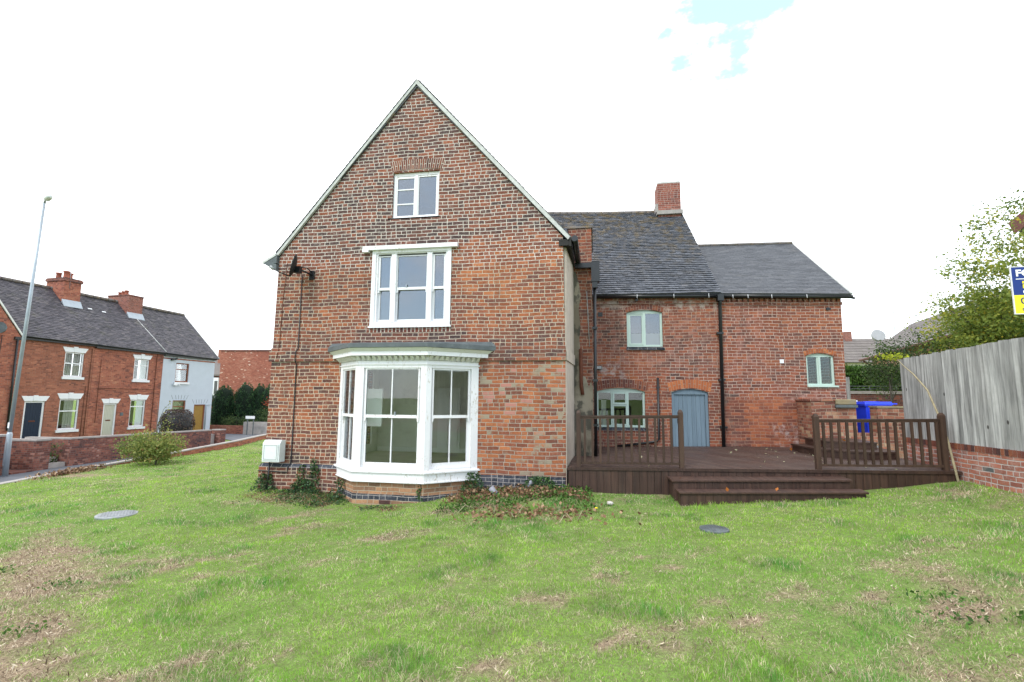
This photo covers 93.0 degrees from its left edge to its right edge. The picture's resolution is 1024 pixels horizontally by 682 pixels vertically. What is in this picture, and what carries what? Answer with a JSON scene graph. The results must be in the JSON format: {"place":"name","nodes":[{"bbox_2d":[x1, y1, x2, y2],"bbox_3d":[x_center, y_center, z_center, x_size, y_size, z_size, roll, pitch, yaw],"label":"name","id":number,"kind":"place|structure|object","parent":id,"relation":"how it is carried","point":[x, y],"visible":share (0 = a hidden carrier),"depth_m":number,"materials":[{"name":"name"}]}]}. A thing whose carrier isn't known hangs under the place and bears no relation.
{"place":"outdoors","nodes":[
{"label":"outdoors","id":0,"kind":"place"},
{"bbox_2d":[0,433,260,481],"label":"lane","id":1,"kind":"structure","parent":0,"point":[31,474],"depth_m":19.34,"materials":[{"name":"grey asphalt"}]},
{"bbox_2d":[8,469,33,474],"bbox_3d":[-19.411,4.900,18.009,2.700,0.180,0.800,0,-7,4],"label":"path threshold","id":2,"kind":"object","parent":1,"relation":"on","point":[14,471],"visible":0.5,"depth_m":18.02,"materials":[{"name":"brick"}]},
{"bbox_2d":[1,194,52,476],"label":"street lamp","id":3,"kind":"object","parent":1,"relation":"on","point":[9,434],"visible":0.98,"depth_m":17.64,"materials":[{"name":"grey metal"}]},
{"bbox_2d":[2,442,6,465],"bbox_3d":[-17.966,3.999,17.190,0.070,0.800,0.007,-1,-7,10],"label":"access door","id":4,"kind":"structure","parent":3,"relation":"in","point":[5,442],"depth_m":17.19,"materials":[{"name":"grey metal"}]},
{"bbox_2d":[48,456,64,468],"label":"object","id":5,"kind":"structure","parent":1,"relation":"on","point":[52,464],"depth_m":19.45,"materials":[{"name":"concrete"}]},
{"bbox_2d":[50,443,63,461],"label":"climbing plant","id":6,"kind":"object","parent":5,"relation":"on","point":[54,454],"visible":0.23,"depth_m":19.59,"materials":[{"name":"green plant"}]},
{"bbox_2d":[210,434,214,444],"bbox_3d":[-17.873,5.823,28.532,0.300,0.650,0.680,0,-7,4],"label":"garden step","id":7,"kind":"object","parent":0,"point":[212,438],"visible":0.14,"depth_m":28.71,"materials":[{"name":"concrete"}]},
{"bbox_2d":[253,383,264,421],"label":"conifer","id":8,"kind":"object","parent":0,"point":[260,389],"visible":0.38,"depth_m":40.95,"materials":[{"name":"green plant"}]},
{"bbox_2d":[257,384,269,421],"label":"conifer","id":9,"kind":"object","parent":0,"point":[265,393],"visible":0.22,"depth_m":40.93,"materials":[{"name":"green plant"}]},
{"bbox_2d":[0,400,1023,681],"bbox_3d":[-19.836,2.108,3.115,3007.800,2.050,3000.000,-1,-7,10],"label":"lawn","id":10,"kind":"structure","parent":0,"point":[806,626],"depth_m":4.46,"materials":[{"name":"green plant"}]},
{"bbox_2d":[0,434,5,475],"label":"garden wall","id":11,"kind":"structure","parent":10,"relation":"on","point":[2,440],"depth_m":17.32,"materials":[{"name":"brick"}]},
{"bbox_2d":[0,300,22,433],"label":"gabled house","id":12,"kind":"structure","parent":10,"relation":"on","point":[10,339],"depth_m":24.24,"materials":[{"name":"red brick"}]},
{"bbox_2d":[0,322,6,332],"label":"satellite dish","id":13,"kind":"object","parent":12,"relation":"attached to","point":[3,326],"visible":1,"depth_m":23.68,"materials":[{"name":"grey metal"}]},
{"bbox_2d":[9,438,51,470],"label":"garden wall","id":14,"kind":"structure","parent":10,"relation":"on","point":[30,454],"depth_m":18.51,"materials":[{"name":"brick"}]},
{"bbox_2d":[0,260,97,438],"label":"terraced house","id":15,"kind":"structure","parent":10,"relation":"on","point":[51,388],"depth_m":26.90,"materials":[{"name":"brick"}]},
{"bbox_2d":[20,395,49,438],"bbox_3d":[-25.194,3.978,25.517,0.175,2.240,1.260,-1,-7,14],"label":"door","id":16,"kind":"structure","parent":15,"relation":"in","point":[32,419],"depth_m":25.54,"materials":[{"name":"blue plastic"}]},
{"bbox_2d":[55,393,82,432],"bbox_3d":[-24.771,3.979,27.108,0.190,2.180,1.330,-1,-7,14],"label":"window","id":17,"kind":"structure","parent":15,"relation":"in","point":[63,396],"depth_m":27.17,"materials":[{"name":"white plastic"}]},
{"bbox_2d":[61,346,87,379],"bbox_3d":[-24.748,1.248,27.427,0.190,1.840,1.320,-1,-7,14],"label":"window","id":18,"kind":"structure","parent":15,"relation":"in","point":[70,350],"depth_m":27.47,"materials":[{"name":"white plastic"}]},
{"bbox_2d":[15,462,129,482],"bbox_3d":[-13.724,4.075,15.332,1.047,0.261,3.623,-1,-7,10],"label":"dead grass heap","id":19,"kind":"object","parent":10,"relation":"on","point":[68,470],"visible":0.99,"depth_m":15.04,"materials":[{"name":"brown plant"}]},
{"bbox_2d":[94,510,137,519],"bbox_3d":[-7.113,3.138,8.736,0.620,0.074,0.620,-1,-7,10],"label":"manhole cover","id":20,"kind":"object","parent":10,"relation":"on","point":[113,514],"visible":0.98,"depth_m":8.65,"materials":[{"name":"metal"}]},
{"bbox_2d":[25,429,211,465],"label":"garden wall","id":21,"kind":"structure","parent":10,"relation":"on","point":[83,450],"depth_m":20.98,"materials":[{"name":"brick"}]},
{"bbox_2d":[72,290,166,435],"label":"terraced house","id":22,"kind":"structure","parent":10,"relation":"on","point":[124,338],"depth_m":30.48,"materials":[{"name":"red brick"}]},
{"bbox_2d":[100,398,119,435],"bbox_3d":[-24.266,4.550,29.207,0.175,2.210,1.130,-1,-7,14],"label":"door","id":23,"kind":"structure","parent":22,"relation":"in","point":[109,410],"depth_m":29.24,"materials":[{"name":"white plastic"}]},
{"bbox_2d":[127,394,148,428],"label":"window","id":24,"kind":"structure","parent":22,"relation":"in","point":[138,397],"depth_m":30.96,"materials":[{"name":"white plastic"}]},
{"bbox_2d":[132,354,151,381],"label":"window","id":25,"kind":"structure","parent":22,"relation":"in","point":[137,357],"depth_m":31.27,"materials":[{"name":"white plastic"}]},
{"bbox_2d":[0,434,265,484],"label":"kerb wall","id":26,"kind":"structure","parent":10,"relation":"on","point":[220,446],"depth_m":21.30,"materials":[{"name":"concrete"}]},
{"bbox_2d":[109,401,189,464],"bbox_3d":[-12.604,3.260,16.969,2.630,2.355,1.849,-1,-7,10],"label":"lawn shrub","id":27,"kind":"object","parent":10,"relation":"on","point":[152,447],"visible":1,"depth_m":16.71,"materials":[{"name":"green plant"}]},
{"bbox_2d":[158,409,195,431],"bbox_3d":[-20.720,5.245,29.993,1.936,2.118,1.954,-1,-7,10],"label":"clipped bush","id":28,"kind":"object","parent":10,"relation":"on","point":[182,420],"visible":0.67,"depth_m":29.52,"materials":[{"name":"grey plant"}]},
{"bbox_2d":[134,305,219,431],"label":"terraced house","id":29,"kind":"structure","parent":10,"relation":"on","point":[191,357],"depth_m":34.96,"materials":[{"name":"white paint"}]},
{"bbox_2d":[172,400,184,412],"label":"window","id":30,"kind":"structure","parent":29,"relation":"in","point":[179,404],"depth_m":33.82,"materials":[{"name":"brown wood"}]},
{"bbox_2d":[174,363,189,383],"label":"window","id":31,"kind":"structure","parent":29,"relation":"in","point":[182,371],"depth_m":34.06,"materials":[{"name":"white wood"}]},
{"bbox_2d":[193,404,204,429],"bbox_3d":[-22.795,5.527,35.223,0.090,1.830,0.960,-1,-7,14],"label":"door","id":32,"kind":"structure","parent":29,"relation":"in","point":[198,413],"depth_m":35.34,"materials":[{"name":"brown wood"}]},
{"bbox_2d":[212,350,220,400],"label":"bay fronted house","id":33,"kind":"structure","parent":10,"relation":"on","point":[216,376],"depth_m":61.72,"materials":[{"name":"white paint"}]},
{"bbox_2d":[212,378,218,394],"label":"bay window","id":34,"kind":"structure","parent":33,"relation":"in","point":[216,380],"depth_m":61.00,"materials":[{"name":"white plastic"}]},
{"bbox_2d":[212,429,225,443],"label":"garden wall","id":35,"kind":"structure","parent":10,"relation":"on","point":[220,435],"depth_m":28.96,"materials":[{"name":"brick"}]},
{"bbox_2d":[210,384,235,424],"bbox_3d":[-24.178,5.508,40.631,2.758,3.822,2.571,4,-7,-25],"label":"conifer","id":36,"kind":"object","parent":10,"relation":"on","point":[223,398],"visible":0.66,"depth_m":39.99,"materials":[{"name":"green plant"}]},
{"bbox_2d":[210,425,242,433],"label":"brick wall","id":37,"kind":"structure","parent":10,"relation":"on","point":[233,429],"depth_m":37.51,"materials":[{"name":"red brick"}]},
{"bbox_2d":[221,413,262,425],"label":"shrub","id":38,"kind":"object","parent":37,"relation":"on","point":[236,420],"visible":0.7,"depth_m":38.14,"materials":[{"name":"green plant"}]},
{"bbox_2d":[228,382,256,425],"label":"conifer","id":39,"kind":"object","parent":10,"relation":"on","point":[244,402],"visible":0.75,"depth_m":40.33,"materials":[{"name":"green plant"}]},
{"bbox_2d":[218,350,271,397],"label":"flat roofed building","id":40,"kind":"structure","parent":10,"relation":"on","point":[238,368],"depth_m":48.09,"materials":[{"name":"brick"}]},
{"bbox_2d":[246,416,254,434],"bbox_3d":[-19.714,6.412,36.518,0.750,1.530,0.100,-1,-7,10],"label":"street name sign","id":41,"kind":"object","parent":10,"relation":"on","point":[250,417],"visible":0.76,"depth_m":36.52,"materials":[{"name":"white metal"}]},
{"bbox_2d":[243,422,266,433],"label":"stone wall","id":42,"kind":"structure","parent":10,"relation":"on","point":[260,427],"depth_m":37.12,"materials":[{"name":"concrete"}]},
{"bbox_2d":[253,397,268,421],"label":"red leaved shrub","id":43,"kind":"object","parent":10,"relation":"on","point":[263,414],"visible":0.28,"depth_m":38.50,"materials":[{"name":"green plant"}]},
{"bbox_2d":[248,473,275,491],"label":"ivy plant","id":44,"kind":"object","parent":10,"relation":"on","point":[262,483],"visible":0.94,"depth_m":10.32,"materials":[{"name":"green plant"}]},
{"bbox_2d":[282,478,315,495],"bbox_3d":[-4.400,3.035,10.089,0.702,0.326,0.310,-1,-7,10],"label":"ivy plant","id":45,"kind":"object","parent":10,"relation":"on","point":[294,486],"visible":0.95,"depth_m":10.13,"materials":[{"name":"green plant"}]},
{"bbox_2d":[292,464,307,490],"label":"ivy plant","id":46,"kind":"object","parent":10,"relation":"on","point":[298,470],"visible":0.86,"depth_m":10.25,"materials":[{"name":"green plant"}]},
{"bbox_2d":[303,458,319,493],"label":"ivy plant","id":47,"kind":"object","parent":10,"relation":"on","point":[314,467],"visible":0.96,"depth_m":10.20,"materials":[{"name":"green plant"}]},
{"bbox_2d":[232,487,394,510],"bbox_3d":[-3.733,3.101,9.525,3.408,0.157,1.212,-1,-7,10],"label":"ivy ground cover","id":48,"kind":"object","parent":10,"relation":"on","point":[298,497],"visible":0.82,"depth_m":9.56,"materials":[{"name":"green plant"}]},
{"bbox_2d":[221,490,405,511],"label":"leaf litter","id":49,"kind":"object","parent":10,"relation":"on","point":[314,494],"visible":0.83,"depth_m":9.58,"materials":[{"name":"brown plant"}]},
{"bbox_2d":[327,478,345,501],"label":"ivy plant","id":50,"kind":"object","parent":10,"relation":"on","point":[339,492],"visible":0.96,"depth_m":9.72,"materials":[{"name":"green plant"}]},
{"bbox_2d":[415,484,421,500],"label":"ivy plant","id":51,"kind":"object","parent":10,"relation":"on","point":[420,490],"visible":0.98,"depth_m":9.22,"materials":[{"name":"green plant"}]},
{"bbox_2d":[460,472,483,494],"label":"ivy plant","id":52,"kind":"object","parent":10,"relation":"on","point":[474,482],"visible":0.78,"depth_m":9.52,"materials":[{"name":"green plant"}]},
{"bbox_2d":[489,486,497,493],"bbox_3d":[-0.346,2.775,9.028,0.183,0.166,0.116,-2,-7,22],"label":"paper cup","id":53,"kind":"object","parent":10,"relation":"on","point":[492,488],"visible":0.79,"depth_m":8.99,"materials":[{"name":"white paper"}]},
{"bbox_2d":[435,502,584,522],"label":"dry stalks","id":54,"kind":"object","parent":10,"relation":"on","point":[526,509],"visible":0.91,"depth_m":7.57,"materials":[{"name":"brown plant"}]},
{"bbox_2d":[0,564,1023,639],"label":"broadleaf weeds","id":55,"kind":"object","parent":10,"relation":"on","point":[970,619],"visible":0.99,"depth_m":3.85,"materials":[{"name":"green plant"}]},
{"bbox_2d":[0,503,1023,681],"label":"dead thatch","id":56,"kind":"object","parent":10,"relation":"on","point":[390,533],"visible":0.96,"depth_m":4.08,"materials":[{"name":"beige plant"}]},
{"bbox_2d":[441,484,592,504],"bbox_3d":[0.099,2.841,8.996,2.764,0.313,1.059,-1,-7,10],"label":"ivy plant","id":57,"kind":"object","parent":10,"relation":"on","point":[484,491],"visible":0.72,"depth_m":8.91,"materials":[{"name":"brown plant"}]},
{"bbox_2d":[435,483,605,513],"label":"weeds","id":58,"kind":"object","parent":10,"relation":"on","point":[520,498],"visible":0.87,"depth_m":8.41,"materials":[{"name":"green plant"}]},
{"bbox_2d":[433,499,640,524],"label":"dead weeds","id":59,"kind":"object","parent":10,"relation":"on","point":[501,515],"visible":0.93,"depth_m":7.48,"materials":[{"name":"brown plant"}]},
{"bbox_2d":[517,476,559,491],"bbox_3d":[0.509,2.738,9.249,0.874,0.297,0.449,-1,-7,10],"label":"ivy plant","id":60,"kind":"object","parent":10,"relation":"on","point":[537,479],"visible":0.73,"depth_m":9.33,"materials":[{"name":"green plant"}]},
{"bbox_2d":[257,79,854,504],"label":"brick house","id":61,"kind":"structure","parent":10,"relation":"on","point":[455,311],"depth_m":10.85,"materials":[{"name":"red brick"}]},
{"bbox_2d":[262,439,285,488],"bbox_3d":[-5.102,2.704,10.321,0.430,1.176,0.191,-1,-7,10],"label":"meter box","id":62,"kind":"object","parent":61,"relation":"attached to","point":[273,450],"visible":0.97,"depth_m":10.29,"materials":[{"name":"grey plastic"}]},
{"bbox_2d":[262,444,278,460],"bbox_3d":[-5.116,2.356,10.278,0.355,0.345,0.020,-1,-7,10],"label":"door","id":63,"kind":"structure","parent":62,"relation":"in","point":[270,451],"depth_m":10.27,"materials":[{"name":"grey plastic"}]},
{"bbox_2d":[269,254,314,279],"bbox_3d":[-4.734,-1.638,10.550,0.922,0.510,0.403,7,-9,-43],"label":"satellite dish","id":64,"kind":"object","parent":61,"relation":"attached to","point":[295,268],"visible":1,"depth_m":10.53,"materials":[{"name":"black paint"}]},
{"bbox_2d":[362,242,458,327],"bbox_3d":[-2.210,-1.179,10.473,2.150,1.800,0.225,-1,-7,10],"label":"window","id":65,"kind":"structure","parent":61,"relation":"in","point":[430,250],"depth_m":10.46,"materials":[{"name":"white paint"}]},
{"bbox_2d":[328,342,495,504],"bbox_3d":[-2.253,1.808,9.700,3.760,3.655,1.040,-1,-7,10],"label":"bay window","id":66,"kind":"structure","parent":61,"relation":"in","point":[367,483],"depth_m":9.52,"materials":[{"name":"white paint"}]},
{"bbox_2d":[388,171,438,219],"bbox_3d":[-2.142,-3.210,10.774,1.190,1.076,0.150,-1,-7,10],"label":"window","id":67,"kind":"structure","parent":61,"relation":"in","point":[416,176],"depth_m":10.77,"materials":[{"name":"white paint"}]},
{"bbox_2d":[437,388,460,452],"bbox_3d":[-1.932,2.425,14.862,0.700,1.950,0.090,-1,-7,10],"label":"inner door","id":68,"kind":"structure","parent":61,"relation":"in","point":[443,393],"depth_m":14.83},
{"bbox_2d":[597,388,645,430],"bbox_3d":[2.844,1.784,12.731,1.310,1.103,0.170,0,-7,6],"label":"window","id":69,"kind":"structure","parent":61,"relation":"in","point":[626,391],"depth_m":12.73,"materials":[{"name":"green paint"}]},
{"bbox_2d":[626,310,663,349],"bbox_3d":[3.517,-0.291,12.895,0.970,1.073,0.175,0,-7,6],"label":"window","id":70,"kind":"structure","parent":61,"relation":"in","point":[635,341],"depth_m":12.89,"materials":[{"name":"green paint"}]},
{"bbox_2d":[671,389,709,445],"bbox_3d":[4.595,2.136,12.542,0.916,1.788,0.095,0,-7,6],"label":"door","id":71,"kind":"structure","parent":61,"relation":"in","point":[694,405],"depth_m":12.54,"materials":[{"name":"blue wood"}]},
{"bbox_2d":[806,354,838,386],"bbox_3d":[7.913,0.752,12.453,0.760,0.863,0.175,0,-7,3],"label":"window","id":72,"kind":"structure","parent":61,"relation":"in","point":[817,356],"depth_m":12.46,"materials":[{"name":"green paint"}]},
{"bbox_2d":[699,524,729,533],"bbox_3d":[2.669,2.498,6.407,0.370,0.074,0.370,-1,-7,10],"label":"manhole cover","id":73,"kind":"object","parent":10,"relation":"on","point":[715,529],"visible":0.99,"depth_m":6.35,"materials":[{"name":"grey metal"}]},
{"bbox_2d":[567,410,961,505],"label":"timber deck","id":74,"kind":"structure","parent":10,"relation":"on","point":[705,474],"depth_m":8.76,"materials":[{"name":"brown wood"}]},
{"bbox_2d":[791,437,895,459],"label":"curved steps","id":75,"kind":"structure","parent":74,"relation":"on","point":[807,447],"depth_m":10.24,"materials":[{"name":"brown wood"}]},
{"bbox_2d":[795,399,857,443],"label":"brick pier wall","id":76,"kind":"structure","parent":10,"relation":"on","point":[807,409],"depth_m":11.43,"materials":[{"name":"brick"}]},
{"bbox_2d":[846,377,850,398],"bbox_3d":[12.437,2.232,17.936,0.120,1.800,0.080,-1,-7,10],"label":"timber post","id":77,"kind":"object","parent":10,"relation":"on","point":[848,388],"visible":0.21,"depth_m":17.96,"materials":[{"name":"grey wood"}]},
{"bbox_2d":[843,331,889,365],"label":"cream house","id":78,"kind":"structure","parent":10,"relation":"on","point":[855,350],"depth_m":46.89,"materials":[{"name":"brown tile"}]},
{"bbox_2d":[845,364,901,390],"bbox_3d":[16.976,2.080,23.023,3.600,1.952,1.436,-1,-7,10],"label":"hedge","id":79,"kind":"object","parent":10,"relation":"on","point":[851,371],"depth_m":22.68,"materials":[{"name":"green plant"}]},
{"bbox_2d":[850,391,902,405],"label":"boundary wall","id":80,"kind":"structure","parent":10,"relation":"on","point":[860,396],"depth_m":17.89,"materials":[{"name":"brick"}]},
{"bbox_2d":[868,406,903,458],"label":"brick pier wall","id":81,"kind":"structure","parent":10,"relation":"on","point":[886,412],"depth_m":11.19,"materials":[{"name":"brick"}]},
{"bbox_2d":[873,326,953,387],"bbox_3d":[12.822,1.123,15.079,2.930,3.202,2.046,-1,-7,10],"label":"hedge tree","id":82,"kind":"object","parent":10,"relation":"on","point":[919,342],"visible":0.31,"depth_m":15.14,"materials":[{"name":"green plant"}]},
{"bbox_2d":[874,352,959,481],"bbox_3d":[7.781,1.347,9.256,0.598,2.449,1.867,-1,-7,10],"label":"leaning branch","id":83,"kind":"object","parent":10,"relation":"on","point":[891,356],"visible":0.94,"depth_m":9.05,"materials":[{"name":"brown plant"}]},
{"bbox_2d":[858,289,1020,365],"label":"roof","id":84,"kind":"structure","parent":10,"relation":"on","point":[920,323],"depth_m":23.91,"materials":[{"name":"brown tile"}]},
{"bbox_2d":[871,330,885,346],"bbox_3d":[20.816,-0.145,27.593,0.662,1.051,0.557,4,-7,-24],"label":"satellite dish","id":85,"kind":"object","parent":84,"relation":"attached to","point":[877,335],"visible":0.91,"depth_m":27.56,"materials":[{"name":"grey plastic"}]},
{"bbox_2d":[904,188,1023,354],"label":"birch tree","id":86,"kind":"object","parent":10,"relation":"on","point":[972,325],"visible":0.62,"depth_m":14.37,"materials":[{"name":"green plant"}]},
{"bbox_2d":[906,437,1023,493],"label":"brick wall","id":87,"kind":"structure","parent":10,"relation":"on","point":[1002,469],"depth_m":7.82,"materials":[{"name":"red brick"}]},
{"bbox_2d":[899,337,1023,450],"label":"wooden fence","id":88,"kind":"object","parent":87,"relation":"on","point":[977,393],"visible":0.84,"depth_m":8.10,"materials":[{"name":"grey wood"}]},
{"bbox_2d":[1008,212,1023,231],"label":"neighbour house","id":89,"kind":"structure","parent":10,"relation":"on","point":[1018,224],"depth_m":16.65,"materials":[{"name":"red brick"}]},
{"bbox_2d":[1009,266,1023,314],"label":"for sale board","id":90,"kind":"object","parent":10,"relation":"on","point":[1017,280],"visible":1,"depth_m":7.95,"materials":[{"name":"blue plastic"}]},
{"bbox_2d":[0,0,1023,378],"label":"sky","id":91,"kind":"structure","parent":0,"point":[177,145],"materials":[{"name":"white"}]},
{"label":"path","id":92,"kind":"structure","parent":0,"visible":0},
{"bbox_2d":[858,433,877,444],"bbox_3d":[8.263,2.289,11.366,0.425,0.270,0.260,-1,-7,10],"label":"brick ledge","id":93,"kind":"object","parent":92,"relation":"on","point":[867,436],"visible":0.36,"depth_m":11.24,"materials":[{"name":"orange brick"}]},
{"bbox_2d":[856,401,896,432],"bbox_3d":[9.011,1.925,12.095,0.729,0.838,0.769,-1,-7,10],"label":"wheelie bin","id":94,"kind":"object","parent":92,"relation":"on","point":[863,410],"visible":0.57,"depth_m":11.89,"materials":[{"name":"blue plastic"}]},
{"bbox_2d":[855,338,916,405],"bbox_3d":[11.715,1.301,15.014,1.784,2.810,1.654,-4,-8,34],"label":"tree","id":95,"kind":"object","parent":92,"relation":"on","point":[888,365],"visible":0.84,"depth_m":15.09,"materials":[{"name":"green plant"}]}
]}

